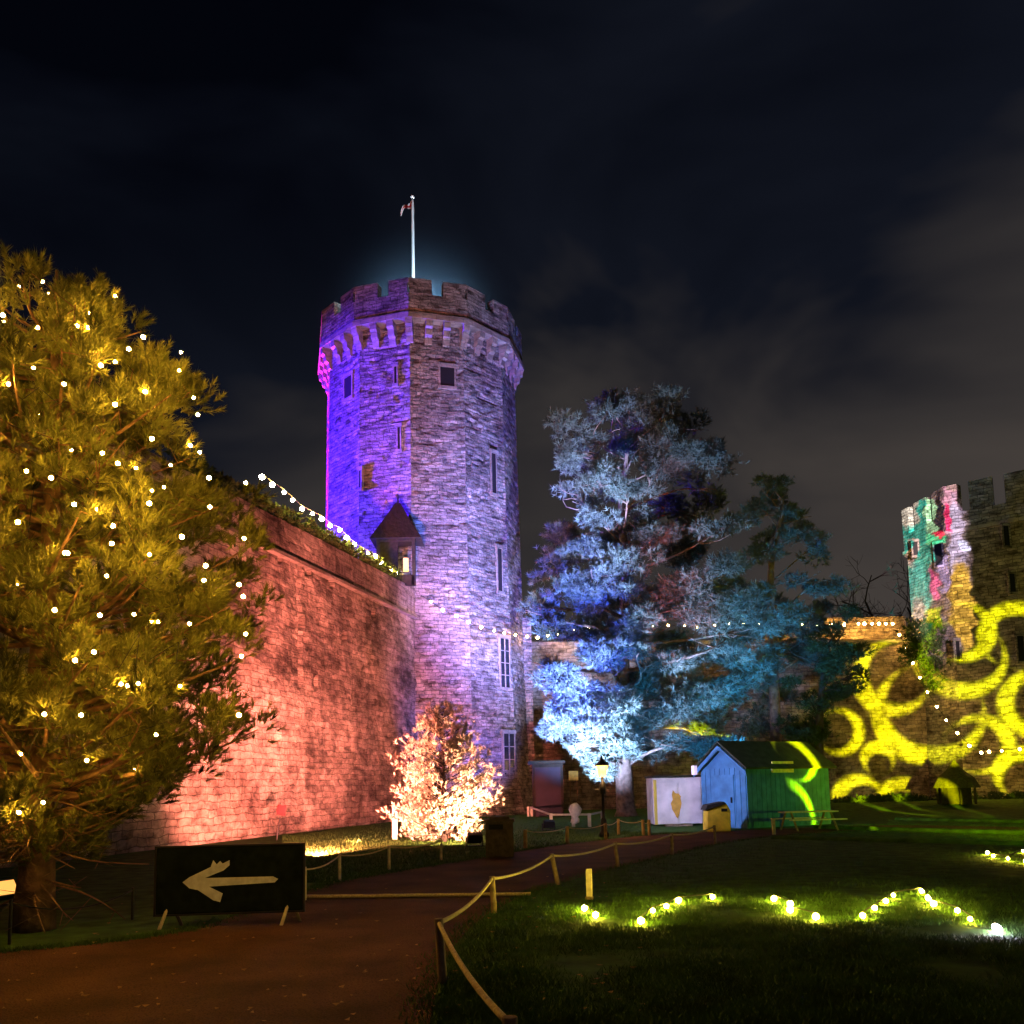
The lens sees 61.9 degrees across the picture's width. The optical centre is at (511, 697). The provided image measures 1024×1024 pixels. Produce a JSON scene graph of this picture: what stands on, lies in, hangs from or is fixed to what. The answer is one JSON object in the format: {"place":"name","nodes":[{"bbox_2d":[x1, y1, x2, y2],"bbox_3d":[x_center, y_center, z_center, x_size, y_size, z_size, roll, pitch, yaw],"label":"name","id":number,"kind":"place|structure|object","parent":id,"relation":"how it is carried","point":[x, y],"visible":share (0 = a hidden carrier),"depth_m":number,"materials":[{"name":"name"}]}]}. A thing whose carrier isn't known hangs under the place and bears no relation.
{"place":"outdoors","nodes":[
{"label":"outdoors","id":0,"kind":"place"},
{"bbox_2d":[0,808,1023,1023],"bbox_3d":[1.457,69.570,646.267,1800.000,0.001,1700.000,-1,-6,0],"label":"lawn","id":1,"kind":"structure","parent":0,"point":[103,882],"depth_m":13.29,"materials":[{"name":"green plant"}]},
{"bbox_2d":[0,879,15,906],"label":"sign","id":2,"kind":"object","parent":1,"relation":"on","point":[7,885],"visible":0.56,"depth_m":13.04,"materials":[{"name":"black metal"}]},
{"bbox_2d":[0,888,134,944],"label":"rope fence","id":3,"kind":"object","parent":1,"relation":"on","point":[11,902],"visible":0.99,"depth_m":9.97,"materials":[{"name":"brown fabric"}]},
{"bbox_2d":[0,240,287,933],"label":"pine tree","id":4,"kind":"object","parent":1,"relation":"on","point":[36,775],"visible":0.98,"depth_m":10.42,"materials":[{"name":"green plant"}]},
{"bbox_2d":[0,280,246,813],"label":"fairy lights","id":5,"kind":"object","parent":4,"relation":"attached to","point":[112,543],"visible":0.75,"depth_m":9.94,"materials":[{"name":"white"}]},
{"bbox_2d":[0,380,417,867],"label":"castle wall","id":6,"kind":"structure","parent":1,"relation":"on","point":[330,670],"depth_m":35.51,"materials":[{"name":"stone"}]},
{"bbox_2d":[164,448,402,580],"bbox_3d":[-8.722,-7.364,37.809,1.088,1.701,20.398,-3,-6,14],"label":"ivy","id":7,"kind":"object","parent":6,"relation":"attached to","point":[330,537],"visible":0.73,"depth_m":35.92,"materials":[{"name":"green plant"}]},
{"bbox_2d":[259,474,403,574],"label":"festoon lights","id":8,"kind":"object","parent":6,"relation":"attached to","point":[272,483],"visible":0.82,"depth_m":37.38,"materials":[{"name":"white glass"}]},
{"bbox_2d":[370,494,424,585],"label":"turret","id":9,"kind":"object","parent":6,"relation":"on","point":[393,531],"visible":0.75,"depth_m":48.21,"materials":[{"name":"brown stone"}]},
{"bbox_2d":[421,595,744,638],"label":"festoon lights","id":10,"kind":"object","parent":6,"relation":"hanging from","point":[468,621],"visible":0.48,"depth_m":49.06,"materials":[{"name":"white"}]},
{"bbox_2d":[276,805,286,840],"bbox_3d":[-7.872,4.279,29.117,0.359,1.212,0.065,-1,-6,0],"label":"stake sign","id":11,"kind":"object","parent":1,"relation":"on","point":[281,809],"visible":1,"depth_m":29.12,"materials":[{"name":"metal"}]},
{"bbox_2d":[305,839,441,899],"bbox_3d":[-2.702,3.194,16.448,0.675,0.500,6.999,-3,-6,12],"label":"rope fence","id":12,"kind":"object","parent":1,"relation":"on","point":[339,862],"visible":0.78,"depth_m":16.03,"materials":[{"name":"brown fabric"}]},
{"bbox_2d":[392,805,397,839],"bbox_3d":[-3.865,4.130,28.185,0.200,1.140,0.150,-1,-6,0],"label":"marker post","id":13,"kind":"object","parent":1,"relation":"on","point":[394,829],"visible":0.68,"depth_m":28.12,"materials":[{"name":"white paint"}]},
{"bbox_2d":[318,277,534,817],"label":"castle tower","id":14,"kind":"structure","parent":1,"relation":"on","point":[419,381],"depth_m":51.34,"materials":[{"name":"stone"}]},
{"bbox_2d":[342,369,353,403],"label":"window","id":15,"kind":"structure","parent":14,"relation":"in","point":[348,384],"depth_m":52.52,"materials":[{"name":"glass"}]},
{"bbox_2d":[401,195,414,277],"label":"flagpole","id":16,"kind":"object","parent":14,"relation":"on","point":[410,205],"visible":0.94,"depth_m":57.56,"materials":[{"name":"white metal"}]},
{"bbox_2d":[438,362,456,389],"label":"window","id":17,"kind":"structure","parent":14,"relation":"in","point":[447,371],"depth_m":51.48,"materials":[{"name":"glass"}]},
{"bbox_2d":[497,634,512,690],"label":"window","id":18,"kind":"structure","parent":14,"relation":"in","point":[504,651],"depth_m":51.65,"materials":[{"name":"glass"}]},
{"bbox_2d":[500,729,515,775],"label":"window","id":19,"kind":"structure","parent":14,"relation":"in","point":[508,740],"depth_m":51.04,"materials":[{"name":"glass"}]},
{"bbox_2d":[376,700,505,841],"bbox_3d":[-2.288,2.357,26.714,4.221,4.840,4.656,-1,-6,0],"label":"shrub","id":20,"kind":"object","parent":1,"relation":"on","point":[456,804],"visible":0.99,"depth_m":26.44,"materials":[{"name":"white plant"}]},
{"bbox_2d":[465,832,483,846],"bbox_3d":[-1.064,4.016,24.090,0.520,0.395,0.268,1,-6,-22],"label":"floodlight","id":21,"kind":"object","parent":1,"relation":"on","point":[473,837],"visible":0.95,"depth_m":24.02,"materials":[{"name":"black metal"}]},
{"bbox_2d":[528,760,564,816],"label":"kiosk","id":22,"kind":"object","parent":1,"relation":"on","point":[547,785],"visible":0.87,"depth_m":46.69,"materials":[{"name":"wood"}]},
{"bbox_2d":[535,768,560,815],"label":"door","id":23,"kind":"structure","parent":22,"relation":"in","point":[548,795],"depth_m":46.69,"materials":[{"name":"red wood"}]},
{"bbox_2d":[542,820,555,830],"bbox_3d":[1.373,4.804,32.075,0.520,0.395,0.268,1,-6,-17],"label":"floodlight","id":24,"kind":"object","parent":1,"relation":"on","point":[548,823],"visible":0.95,"depth_m":32.01,"materials":[{"name":"black metal"}]},
{"bbox_2d":[527,807,601,826],"bbox_3d":[2.469,5.603,40.591,2.558,0.540,13.346,-1,-6,-3],"label":"rail fence","id":25,"kind":"object","parent":1,"relation":"on","point":[551,815],"visible":0.64,"depth_m":34.67,"materials":[{"name":"white paint"}]},
{"bbox_2d":[569,771,577,804],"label":"notice board","id":26,"kind":"object","parent":1,"relation":"on","point":[573,775],"visible":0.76,"depth_m":49.76,"materials":[{"name":"brown wood"}]},
{"bbox_2d":[568,803,581,823],"bbox_3d":[2.454,4.556,33.497,0.498,0.820,0.527,-5,-7,34],"label":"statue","id":27,"kind":"object","parent":1,"relation":"on","point":[575,809],"visible":1,"depth_m":33.37,"materials":[{"name":"white stone"}]},
{"bbox_2d":[434,825,716,1023],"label":"rope fence","id":28,"kind":"object","parent":1,"relation":"on","point":[441,937],"visible":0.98,"depth_m":7.30,"materials":[{"name":"beige fabric"}]},
{"bbox_2d":[523,819,650,847],"bbox_3d":[2.464,4.017,25.405,1.288,0.520,6.377,-5,-7,30],"label":"rope fence","id":29,"kind":"object","parent":1,"relation":"on","point":[566,828],"visible":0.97,"depth_m":25.83,"materials":[{"name":"beige wood"}]},
{"bbox_2d":[585,869,593,899],"bbox_3d":[1.124,2.724,12.427,0.110,0.445,0.080,-3,-6,20],"label":"marker post","id":30,"kind":"object","parent":1,"relation":"on","point":[589,892],"visible":0.86,"depth_m":12.40,"materials":[{"name":"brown wood"}]},
{"bbox_2d":[582,904,597,917],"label":"lawn lights","id":31,"kind":"object","parent":1,"relation":"on","point":[595,913],"visible":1,"depth_m":10.81,"materials":[{"name":"white"}]},
{"bbox_2d":[594,755,610,836],"bbox_3d":[2.904,3.155,27.281,0.451,2.609,0.472,4,-8,-40],"label":"street lamp","id":32,"kind":"object","parent":1,"relation":"on","point":[601,764],"visible":0.91,"depth_m":27.23,"materials":[{"name":"black metal"}]},
{"bbox_2d":[514,384,812,816],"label":"pine tree","id":33,"kind":"object","parent":1,"relation":"on","point":[606,645],"visible":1,"depth_m":43.74,"materials":[{"name":"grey plant"}]},
{"bbox_2d":[645,775,702,826],"bbox_3d":[6.519,4.095,33.904,2.113,1.952,2.130,-1,-6,0],"label":"store cabin","id":34,"kind":"object","parent":1,"relation":"on","point":[674,800],"visible":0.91,"depth_m":33.25,"materials":[{"name":"white"}]},
{"bbox_2d":[656,783,677,823],"bbox_3d":[6.017,4.139,33.252,0.845,1.581,0.050,-1,-6,0],"label":"door","id":35,"kind":"structure","parent":34,"relation":"in","point":[666,815],"depth_m":33.23,"materials":[{"name":"white wood"}]},
{"bbox_2d":[678,782,701,823],"bbox_3d":[6.943,4.120,33.252,0.845,1.581,0.050,-1,-6,0],"label":"door","id":36,"kind":"structure","parent":34,"relation":"in","point":[690,793],"depth_m":33.23,"materials":[{"name":"white wood"}]},
{"bbox_2d":[638,893,714,923],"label":"lawn lights","id":37,"kind":"object","parent":1,"relation":"on","point":[666,906],"visible":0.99,"depth_m":11.20,"materials":[{"name":"white"}]},
{"bbox_2d":[700,801,730,831],"bbox_3d":[6.979,4.082,29.217,0.860,1.000,0.800,-1,-6,0],"label":"litter bin","id":38,"kind":"object","parent":1,"relation":"on","point":[718,814],"visible":0.92,"depth_m":28.87,"materials":[{"name":"yellow paint"}]},
{"bbox_2d":[531,616,929,809],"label":"castle wall","id":39,"kind":"structure","parent":1,"relation":"on","point":[878,744],"depth_m":58.55,"materials":[{"name":"stone"}]},
{"bbox_2d":[843,622,893,625],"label":"festoon lights","id":40,"kind":"object","parent":39,"relation":"hanging from","point":[864,623],"visible":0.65,"depth_m":59.77,"materials":[{"name":"white glass"}]},
{"bbox_2d":[691,741,836,828],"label":"garden shed","id":41,"kind":"structure","parent":1,"relation":"on","point":[755,784],"depth_m":31.54,"materials":[{"name":"blue paint"}]},
{"bbox_2d":[711,775,735,826],"bbox_3d":[7.755,3.809,31.412,0.075,1.879,1.151,2,-7,-30],"label":"door","id":42,"kind":"structure","parent":41,"relation":"in","point":[722,786],"depth_m":31.33,"materials":[{"name":"blue paint"}]},
{"bbox_2d":[771,818,775,834],"bbox_3d":[8.172,4.037,26.662,0.130,0.505,0.130,-1,-6,0],"label":"marker post","id":43,"kind":"object","parent":1,"relation":"on","point":[773,826],"visible":1,"depth_m":26.61,"materials":[{"name":"brown wood"}]},
{"bbox_2d":[771,895,818,919],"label":"lawn lights","id":44,"kind":"object","parent":1,"relation":"on","point":[790,908],"visible":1,"depth_m":10.66,"materials":[{"name":"white"}]},
{"bbox_2d":[731,471,860,741],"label":"pine tree","id":45,"kind":"object","parent":1,"relation":"on","point":[773,692],"visible":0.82,"depth_m":50.67,"materials":[{"name":"green plant"}]},
{"bbox_2d":[771,601,880,755],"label":"yew tree","id":46,"kind":"object","parent":1,"relation":"on","point":[811,729],"visible":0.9,"depth_m":46.56,"materials":[{"name":"green plant"}]},
{"bbox_2d":[804,555,911,634],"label":"bare tree","id":47,"kind":"object","parent":1,"relation":"on","point":[870,609],"visible":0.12,"depth_m":79.41,"materials":[{"name":"brown plant"}]},
{"bbox_2d":[860,887,972,920],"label":"lawn lights","id":48,"kind":"object","parent":1,"relation":"on","point":[928,898],"visible":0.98,"depth_m":10.90,"materials":[{"name":"white"}]},
{"bbox_2d":[813,825,1023,834],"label":"turf step","id":49,"kind":"object","parent":1,"relation":"on","point":[1007,832],"visible":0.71,"depth_m":26.30,"materials":[{"name":"green plant"}]},
{"bbox_2d":[931,760,980,803],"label":"pavilion","id":50,"kind":"structure","parent":1,"relation":"on","point":[954,783],"depth_m":46.60,"materials":[{"name":"wood"}]},
{"bbox_2d":[895,817,1023,822],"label":"turf step","id":51,"kind":"object","parent":1,"relation":"on","point":[966,820],"visible":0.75,"depth_m":31.89,"materials":[{"name":"green plant"}]},
{"bbox_2d":[901,470,1023,797],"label":"castle tower","id":52,"kind":"structure","parent":1,"relation":"on","point":[966,575],"depth_m":54.86,"materials":[{"name":"stone"}]},
{"bbox_2d":[893,617,951,690],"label":"ivy","id":53,"kind":"object","parent":52,"relation":"attached to","point":[915,644],"visible":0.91,"depth_m":57.09,"materials":[{"name":"green plant"}]},
{"bbox_2d":[898,633,1020,753],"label":"festoon lights","id":54,"kind":"object","parent":52,"relation":"hanging from","point":[957,732],"visible":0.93,"depth_m":51.58,"materials":[{"name":"white glass"}]},
{"bbox_2d":[992,922,1001,931],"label":"lawn lights","id":55,"kind":"object","parent":1,"relation":"on","point":[996,927],"visible":0.99,"depth_m":9.04,"materials":[{"name":"white"}]},
{"bbox_2d":[986,848,1023,859],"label":"lawn lights","id":56,"kind":"object","parent":1,"relation":"on","point":[987,852],"visible":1,"depth_m":17.35,"materials":[{"name":"white"}]},
{"bbox_2d":[0,825,1023,1023],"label":"path","id":57,"kind":"structure","parent":0,"point":[273,955],"depth_m":8.53,"materials":[{"name":"asphalt"}]},
{"bbox_2d":[153,842,305,929],"bbox_3d":[-3.525,2.360,10.721,1.837,1.013,0.350,-1,-6,-5],"label":"arrow sign","id":58,"kind":"object","parent":57,"relation":"on","point":[191,880],"visible":0.98,"depth_m":10.65,"materials":[{"name":"black wood"}]},
{"bbox_2d":[2,854,644,1020],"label":"leaf litter","id":59,"kind":"object","parent":57,"relation":"on","point":[336,1004],"visible":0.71,"depth_m":7.37,"materials":[{"name":"brown plant"}]},
{"bbox_2d":[307,892,530,897],"bbox_3d":[-1.496,3.035,13.071,3.574,0.055,0.077,-2,-6,4],"label":"wooden barrier rail","id":60,"kind":"object","parent":57,"relation":"on","point":[414,895],"visible":0.91,"depth_m":13.05,"materials":[{"name":"brown wood"}]},
{"bbox_2d":[484,816,514,857],"bbox_3d":[-0.295,3.329,20.392,0.735,0.955,0.735,-1,-6,0],"label":"litter bin","id":61,"kind":"object","parent":57,"relation":"on","point":[499,836],"visible":1,"depth_m":20.07,"materials":[{"name":"brown wood"}]},
{"bbox_2d":[775,810,847,831],"bbox_3d":[9.922,4.143,28.564,1.981,0.660,1.600,0,-6,-9],"label":"picnic table","id":62,"kind":"object","parent":57,"relation":"on","point":[793,819],"visible":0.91,"depth_m":28.32,"materials":[{"name":"brown wood"}]},
{"bbox_2d":[0,0,1023,641],"label":"sky","id":63,"kind":"structure","parent":0,"point":[802,218],"materials":[{"name":"black"}]},
{"bbox_2d":[830,798,1023,811],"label":"grass bank","id":64,"kind":"structure","parent":0,"point":[986,803],"depth_m":46.77,"materials":[{"name":"green plant"}]},
{"bbox_2d":[830,790,1023,802],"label":"hedge","id":65,"kind":"object","parent":64,"relation":"on","point":[892,797],"visible":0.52,"depth_m":50.74,"materials":[{"name":"green plant"}]}
]}

